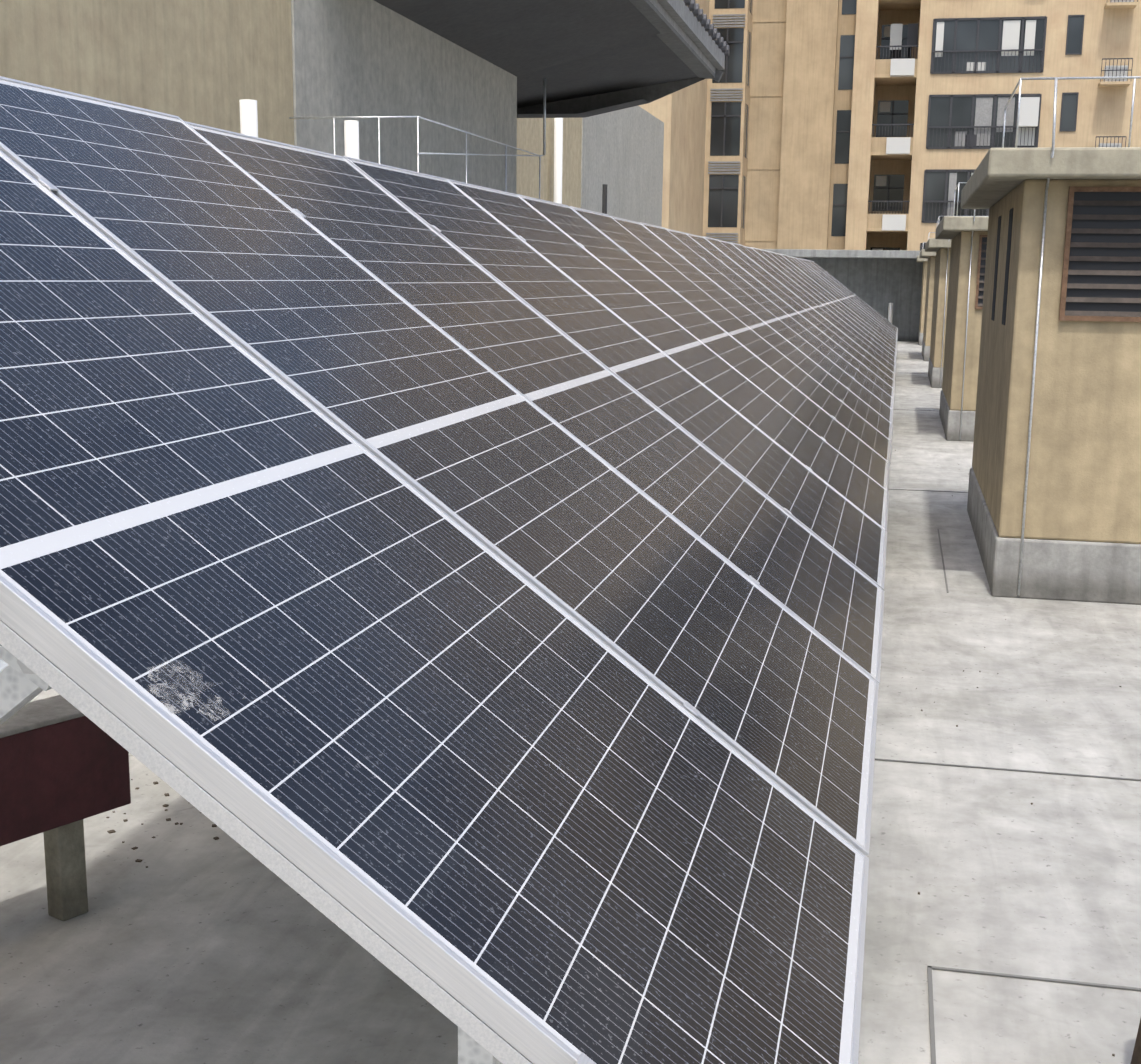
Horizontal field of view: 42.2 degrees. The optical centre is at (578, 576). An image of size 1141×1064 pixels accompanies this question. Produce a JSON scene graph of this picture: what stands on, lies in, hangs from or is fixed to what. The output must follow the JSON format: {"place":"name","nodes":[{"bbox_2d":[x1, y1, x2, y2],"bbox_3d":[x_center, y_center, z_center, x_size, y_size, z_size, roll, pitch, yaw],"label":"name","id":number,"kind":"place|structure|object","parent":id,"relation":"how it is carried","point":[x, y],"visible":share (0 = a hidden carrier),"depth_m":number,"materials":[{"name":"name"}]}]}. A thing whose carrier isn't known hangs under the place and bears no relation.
{"place":"outdoors","nodes":[
{"label":"outdoors","id":0,"kind":"place"},
{"bbox_2d":[0,659,7,671],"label":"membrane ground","id":1,"kind":"structure","parent":0,"point":[3,664],"depth_m":5.61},
{"bbox_2d":[0,688,457,1063],"bbox_3d":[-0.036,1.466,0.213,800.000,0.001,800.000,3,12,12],"label":"ground","id":2,"kind":"structure","parent":0,"point":[194,942],"depth_m":3.21,"materials":[{"name":"concrete"}]},
{"bbox_2d":[0,695,130,920],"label":"support","id":3,"kind":"object","parent":2,"relation":"on","point":[64,767],"visible":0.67,"depth_m":3.33,"materials":[{"name":"red paint"}]},
{"bbox_2d":[0,645,501,1063],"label":"support frame","id":4,"kind":"object","parent":2,"relation":"on","point":[22,685],"depth_m":1.66,"materials":[{"name":"grey metal"}]},
{"bbox_2d":[0,0,663,226],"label":"building","id":5,"kind":"structure","parent":2,"relation":"on","point":[210,63],"depth_m":13.02,"materials":[{"name":"paint"}]},
{"bbox_2d":[239,79,606,213],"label":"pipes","id":6,"kind":"object","parent":5,"relation":"attached to","point":[248,118],"visible":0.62,"depth_m":12.16,"materials":[{"name":"white metal"}]},
{"bbox_2d":[374,0,729,117],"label":"eave","id":7,"kind":"object","parent":5,"relation":"attached to","point":[586,58],"visible":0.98,"depth_m":18.51,"materials":[{"name":"grey concrete"}]},
{"bbox_2d":[0,178,882,1063],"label":"pv rails","id":8,"kind":"object","parent":2,"relation":"on","point":[272,858],"visible":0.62,"depth_m":1.52,"materials":[{"name":"silver metal"}]},
{"bbox_2d":[0,150,868,1063],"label":"solar panel frame","id":9,"kind":"object","parent":8,"relation":"on","point":[302,848],"visible":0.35,"depth_m":1.51,"materials":[{"name":"silver metal"}]},
{"bbox_2d":[0,154,862,1063],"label":"solar panel","id":10,"kind":"object","parent":9,"relation":"in","point":[540,808],"visible":1,"depth_m":1.95,"materials":[{"name":"glass"}]},
{"bbox_2d":[147,660,267,719],"bbox_3d":[-0.409,0.116,1.617,0.076,0.056,0.189,3,12,12],"label":"bird dropping","id":11,"kind":"object","parent":10,"relation":"on","point":[185,702],"visible":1,"depth_m":1.57,"materials":[{"name":"white"}]},
{"bbox_2d":[0,76,878,855],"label":"solar panel frame","id":12,"kind":"object","parent":8,"relation":"on","point":[864,848],"visible":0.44,"depth_m":2.64,"materials":[{"name":"silver metal"}]},
{"bbox_2d":[0,80,874,846],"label":"solar panel","id":13,"kind":"object","parent":12,"relation":"in","point":[728,650],"visible":1,"depth_m":3.06,"materials":[{"name":"glass"}]},
{"bbox_2d":[185,121,884,682],"bbox_3d":[-0.023,-0.547,4.282,2.278,0.038,1.134,39,16,3],"label":"solar panel frame","id":14,"kind":"object","parent":8,"relation":"on","point":[877,679],"visible":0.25,"depth_m":4.23,"materials":[{"name":"silver metal"}]},
{"bbox_2d":[190,125,880,677],"bbox_3d":[-0.015,-0.558,4.278,2.256,0.001,1.112,39,16,2],"label":"solar panel","id":15,"kind":"object","parent":14,"relation":"in","point":[790,563],"visible":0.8,"depth_m":4.19,"materials":[{"name":"glass"}]},
{"bbox_2d":[343,156,886,589],"bbox_3d":[0.217,-0.771,5.388,2.278,0.036,1.134,39,16,2],"label":"solar panel frame","id":16,"kind":"object","parent":8,"relation":"on","point":[881,586],"visible":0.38,"depth_m":4.87,"materials":[{"name":"silver metal"}]},
{"bbox_2d":[349,159,884,584],"bbox_3d":[0.226,-0.782,5.384,2.256,0.001,1.112,39,16,2],"label":"solar panel","id":17,"kind":"object","parent":16,"relation":"in","point":[668,386],"visible":1,"depth_m":5.32,"materials":[{"name":"black glass"}]},
{"bbox_2d":[447,179,888,530],"bbox_3d":[0.457,-0.994,6.495,2.278,0.035,1.134,39,16,2],"label":"solar panel frame","id":18,"kind":"object","parent":8,"relation":"on","point":[887,500],"visible":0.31,"depth_m":6.28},
{"bbox_2d":[451,181,886,528],"bbox_3d":[0.466,-1.005,6.491,2.256,0.001,1.112,39,16,2],"label":"solar panel","id":19,"kind":"object","parent":18,"relation":"in","point":[708,368],"visible":1,"depth_m":6.44,"materials":[{"name":"black glass"}]},
{"bbox_2d":[517,194,889,490],"bbox_3d":[0.696,-1.216,7.602,2.278,0.035,1.134,39,16,2],"label":"solar panel frame","id":20,"kind":"object","parent":8,"relation":"on","point":[519,195],"visible":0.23,"depth_m":7.94,"materials":[{"name":"silver metal"}]},
{"bbox_2d":[520,196,887,488],"bbox_3d":[0.705,-1.227,7.598,2.256,0.001,1.112,39,16,2],"label":"solar panel","id":21,"kind":"object","parent":20,"relation":"in","point":[751,367],"visible":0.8,"depth_m":7.55,"materials":[{"name":"black glass"}]},
{"bbox_2d":[569,206,891,463],"bbox_3d":[0.943,-1.434,8.708,2.278,0.035,1.134,39,16,2],"label":"solar panel frame","id":22,"kind":"object","parent":8,"relation":"on","point":[889,461],"visible":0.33,"depth_m":8.21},
{"bbox_2d":[573,208,889,460],"bbox_3d":[0.952,-1.445,8.704,2.256,0.001,1.112,39,16,2],"label":"solar panel","id":23,"kind":"object","parent":22,"relation":"in","point":[747,337],"visible":1,"depth_m":8.67,"materials":[{"name":"black glass"}]},
{"bbox_2d":[611,216,892,440],"bbox_3d":[1.183,-1.653,9.815,2.278,0.037,1.134,39,16,2],"label":"solar panel frame","id":24,"kind":"object","parent":8,"relation":"on","point":[780,335],"visible":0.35,"depth_m":10.31,"materials":[{"name":"silver metal"}]},
{"bbox_2d":[612,217,890,439],"bbox_3d":[1.192,-1.665,9.811,2.256,0.001,1.112,39,16,2],"label":"solar panel","id":25,"kind":"object","parent":24,"relation":"in","point":[778,342],"visible":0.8,"depth_m":9.79,"materials":[{"name":"black glass"}]},
{"bbox_2d":[639,222,892,423],"bbox_3d":[1.422,-1.877,10.922,2.278,0.038,1.134,39,16,2],"label":"solar panel frame","id":26,"kind":"object","parent":8,"relation":"on","point":[891,422],"visible":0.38,"depth_m":10.42,"materials":[{"name":"silver metal"}]},
{"bbox_2d":[642,223,891,421],"bbox_3d":[1.431,-1.888,10.918,2.256,0.001,1.112,39,16,2],"label":"solar panel","id":27,"kind":"object","parent":26,"relation":"in","point":[775,323],"visible":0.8,"depth_m":10.90,"materials":[{"name":"black glass"}]},
{"bbox_2d":[666,228,893,409],"bbox_3d":[1.662,-2.098,12.029,2.278,0.036,1.134,39,16,2],"label":"solar panel frame","id":28,"kind":"object","parent":8,"relation":"on","point":[797,322],"visible":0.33,"depth_m":12.53,"materials":[{"name":"silver metal"}]},
{"bbox_2d":[668,230,892,408],"bbox_3d":[1.671,-2.109,12.024,2.256,0.001,1.112,39,16,2],"label":"solar panel","id":29,"kind":"object","parent":28,"relation":"in","point":[793,325],"visible":0.8,"depth_m":12.02,"materials":[{"name":"black glass"}]},
{"bbox_2d":[686,233,894,397],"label":"solar panel frame","id":30,"kind":"object","parent":8,"relation":"on","point":[787,304],"visible":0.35,"depth_m":13.62,"materials":[{"name":"silver metal"}]},
{"bbox_2d":[688,234,892,397],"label":"solar panel","id":31,"kind":"object","parent":30,"relation":"in","point":[797,317],"visible":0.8,"depth_m":13.12,"materials":[{"name":"black glass"}]},
{"bbox_2d":[702,236,894,388],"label":"solar panel frame","id":32,"kind":"object","parent":8,"relation":"on","point":[790,306],"visible":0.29,"depth_m":13.73,"materials":[{"name":"silver metal"}]},
{"bbox_2d":[705,237,893,387],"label":"solar panel","id":33,"kind":"object","parent":32,"relation":"in","point":[803,312],"visible":1,"depth_m":14.23,"materials":[{"name":"black glass"}]},
{"bbox_2d":[719,240,894,380],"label":"solar panel frame","id":34,"kind":"object","parent":8,"relation":"on","point":[818,313],"visible":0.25,"depth_m":15.86,"materials":[{"name":"silver metal"}]},
{"bbox_2d":[720,241,893,379],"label":"solar panel","id":35,"kind":"object","parent":34,"relation":"in","point":[811,311],"visible":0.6,"depth_m":15.34,"materials":[{"name":"black glass"}]},
{"bbox_2d":[730,242,895,373],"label":"solar panel frame","id":36,"kind":"object","parent":8,"relation":"on","point":[805,302],"visible":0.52,"depth_m":15.93,"materials":[{"name":"silver metal"}]},
{"bbox_2d":[732,243,894,372],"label":"solar panel","id":37,"kind":"object","parent":36,"relation":"in","point":[817,308],"visible":1,"depth_m":16.45,"materials":[{"name":"black glass"}]},
{"bbox_2d":[744,246,895,367],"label":"solar panel frame","id":38,"kind":"object","parent":8,"relation":"on","point":[823,305],"visible":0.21,"depth_m":18.08,"materials":[{"name":"silver metal"}]},
{"bbox_2d":[745,247,894,366],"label":"solar panel","id":39,"kind":"object","parent":38,"relation":"in","point":[838,319],"visible":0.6,"depth_m":17.61,"materials":[{"name":"black glass"}]},
{"bbox_2d":[751,247,895,361],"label":"solar panel frame","id":40,"kind":"object","parent":8,"relation":"on","point":[812,296],"visible":0.19,"depth_m":18.34,"materials":[{"name":"silver metal"}]},
{"bbox_2d":[753,248,894,361],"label":"solar panel","id":41,"kind":"object","parent":40,"relation":"in","point":[824,303],"visible":0.8,"depth_m":18.67,"materials":[{"name":"black glass"}]},
{"bbox_2d":[760,249,895,357],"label":"solar panel","id":42,"kind":"object","parent":8,"relation":"on","point":[830,301],"visible":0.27,"depth_m":20.27,"materials":[{"name":"black glass"}]},
{"bbox_2d":[761,250,895,356],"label":"solar panel","id":43,"kind":"object","parent":42,"relation":"in","point":[830,303],"visible":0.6,"depth_m":19.78,"materials":[{"name":"black glass"}]},
{"bbox_2d":[769,251,896,353],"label":"solar panel frame","id":44,"kind":"object","parent":8,"relation":"on","point":[829,300],"visible":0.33,"depth_m":20.88,"materials":[{"name":"silver metal"}]},
{"bbox_2d":[768,251,895,352],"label":"solar panel","id":45,"kind":"object","parent":44,"relation":"in","point":[834,302],"visible":1,"depth_m":20.89,"materials":[{"name":"black glass"}]},
{"bbox_2d":[776,253,896,349],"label":"solar panel","id":46,"kind":"object","parent":8,"relation":"on","point":[848,308],"visible":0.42,"depth_m":22.49,"materials":[{"name":"black glass"}]},
{"bbox_2d":[775,253,895,348],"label":"solar panel","id":47,"kind":"object","parent":46,"relation":"in","point":[840,303],"visible":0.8,"depth_m":22.02,"materials":[{"name":"black glass"}]},
{"bbox_2d":[782,254,896,345],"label":"solar panel","id":48,"kind":"object","parent":8,"relation":"on","point":[831,294],"visible":0.23,"depth_m":22.58,"materials":[{"name":"black glass"}]},
{"bbox_2d":[781,254,896,344],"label":"solar panel","id":49,"kind":"object","parent":48,"relation":"in","point":[840,300],"visible":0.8,"depth_m":23.11,"materials":[{"name":"black glass"}]},
{"bbox_2d":[793,257,895,339],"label":"solar panel frame","id":50,"kind":"object","parent":8,"relation":"on","point":[840,293],"visible":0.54,"depth_m":25.81,"materials":[{"name":"silver metal"}]},
{"bbox_2d":[792,257,896,339],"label":"solar panel","id":51,"kind":"object","parent":50,"relation":"in","point":[846,299],"visible":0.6,"depth_m":25.32,"materials":[{"name":"black glass"}]},
{"bbox_2d":[795,257,897,337],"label":"solar panel","id":52,"kind":"object","parent":8,"relation":"on","point":[842,292],"visible":0.25,"depth_m":25.91,"materials":[{"name":"black glass"}]},
{"bbox_2d":[797,258,896,337],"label":"solar panel","id":53,"kind":"object","parent":52,"relation":"in","point":[833,286],"visible":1,"depth_m":26.44,"materials":[{"name":"black glass"}]},
{"bbox_2d":[800,258,894,333],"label":"solar panel","id":54,"kind":"object","parent":8,"relation":"on","point":[846,295],"visible":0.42,"depth_m":27.00,"materials":[{"name":"black glass"}]},
{"bbox_2d":[106,450,1120,1056],"bbox_3d":[1.102,-0.131,8.148,3.139,0.008,11.182,3,12,12],"label":"debris","id":55,"kind":"object","parent":2,"relation":"on","point":[216,826],"visible":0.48,"depth_m":4.03,"materials":[{"name":"brown"}]},
{"bbox_2d":[638,0,1140,250],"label":"highrise","id":56,"kind":"structure","parent":2,"relation":"on","point":[794,98],"depth_m":57.70,"materials":[{"name":"paint"}]},
{"bbox_2d":[706,0,1137,250],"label":"windows","id":57,"kind":"structure","parent":56,"relation":"in","point":[985,45],"depth_m":57.00,"materials":[{"name":"black glass"}]},
{"bbox_2d":[788,256,896,342],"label":"solar panel","id":58,"kind":"object","parent":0,"point":[864,316],"visible":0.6,"depth_m":24.31,"materials":[{"name":"black glass"}]},
{"bbox_2d":[802,259,896,334],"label":"solar panel","id":59,"kind":"object","parent":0,"point":[849,296],"visible":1,"depth_m":27.54,"materials":[{"name":"black glass"}]},
{"bbox_2d":[805,260,896,332],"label":"solar panel","id":60,"kind":"object","parent":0,"point":[851,295],"visible":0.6,"depth_m":28.65,"materials":[{"name":"black glass"}]},
{"bbox_2d":[808,260,896,330],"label":"solar panel","id":61,"kind":"object","parent":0,"point":[853,295],"visible":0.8,"depth_m":29.76,"materials":[{"name":"black glass"}]},
{"bbox_2d":[813,262,896,328],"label":"solar panel","id":62,"kind":"object","parent":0,"point":[856,296],"visible":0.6,"depth_m":30.96,"materials":[{"name":"black glass"}]},
{"bbox_2d":[858,341,1140,1063],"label":"walkway","id":63,"kind":"structure","parent":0,"point":[1010,933],"depth_m":4.27,"materials":[{"name":"concrete"}]},
{"bbox_2d":[762,249,922,341],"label":"parapet wall","id":64,"kind":"structure","parent":63,"relation":"on","point":[887,284],"depth_m":36.83,"materials":[{"name":"concrete"}]},
{"bbox_2d":[916,256,927,344],"bbox_3d":[9.078,-6.659,35.713,1.870,2.065,3.028,3,12,12],"label":"vent shaft","id":65,"kind":"object","parent":63,"relation":"on","point":[922,307],"visible":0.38,"depth_m":34.64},
{"bbox_2d":[919,249,935,360],"bbox_3d":[7.586,-5.293,28.872,1.870,2.065,3.202,3,12,12],"label":"vent shaft","id":66,"kind":"object","parent":63,"relation":"on","point":[931,258],"visible":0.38,"depth_m":27.73,"materials":[{"name":"beige paint"}]},
{"bbox_2d":[925,238,950,387],"bbox_3d":[6.069,-3.903,21.917,1.870,2.065,3.135,3,12,12],"label":"vent shaft","id":67,"kind":"object","parent":63,"relation":"on","point":[939,247],"visible":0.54,"depth_m":20.79,"materials":[{"name":"beige paint"}]},
{"bbox_2d":[935,216,988,441],"bbox_3d":[4.556,-2.517,14.979,1.870,2.065,3.105,3,12,12],"label":"vent shaft","id":68,"kind":"object","parent":63,"relation":"on","point":[957,230],"visible":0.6,"depth_m":13.86,"materials":[{"name":"beige paint"}]},
{"bbox_2d":[975,235,986,308],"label":"vent louvres","id":69,"kind":"object","parent":68,"relation":"in","point":[981,271],"visible":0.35,"depth_m":13.65,"materials":[{"name":"grey metal"}]},
{"bbox_2d":[922,76,1140,595],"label":"lightning rods","id":70,"kind":"object","parent":63,"relation":"on","point":[1019,83],"visible":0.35,"depth_m":6.81,"materials":[{"name":"silver metal"}]},
{"bbox_2d":[961,147,1140,604],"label":"vent shaft","id":71,"kind":"object","parent":63,"relation":"on","point":[1082,536],"visible":0.96,"depth_m":6.90,"materials":[{"name":"beige paint"}]},
{"bbox_2d":[991,186,1140,324],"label":"vent louvres","id":72,"kind":"object","parent":71,"relation":"in","point":[1101,276],"visible":0.77,"depth_m":6.69,"materials":[{"name":"grey metal"}]},
{"bbox_2d":[1131,1019,1140,1063],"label":"rusty post","id":73,"kind":"object","parent":63,"relation":"on","point":[1136,1057],"depth_m":2.71,"materials":[{"name":"metal"}]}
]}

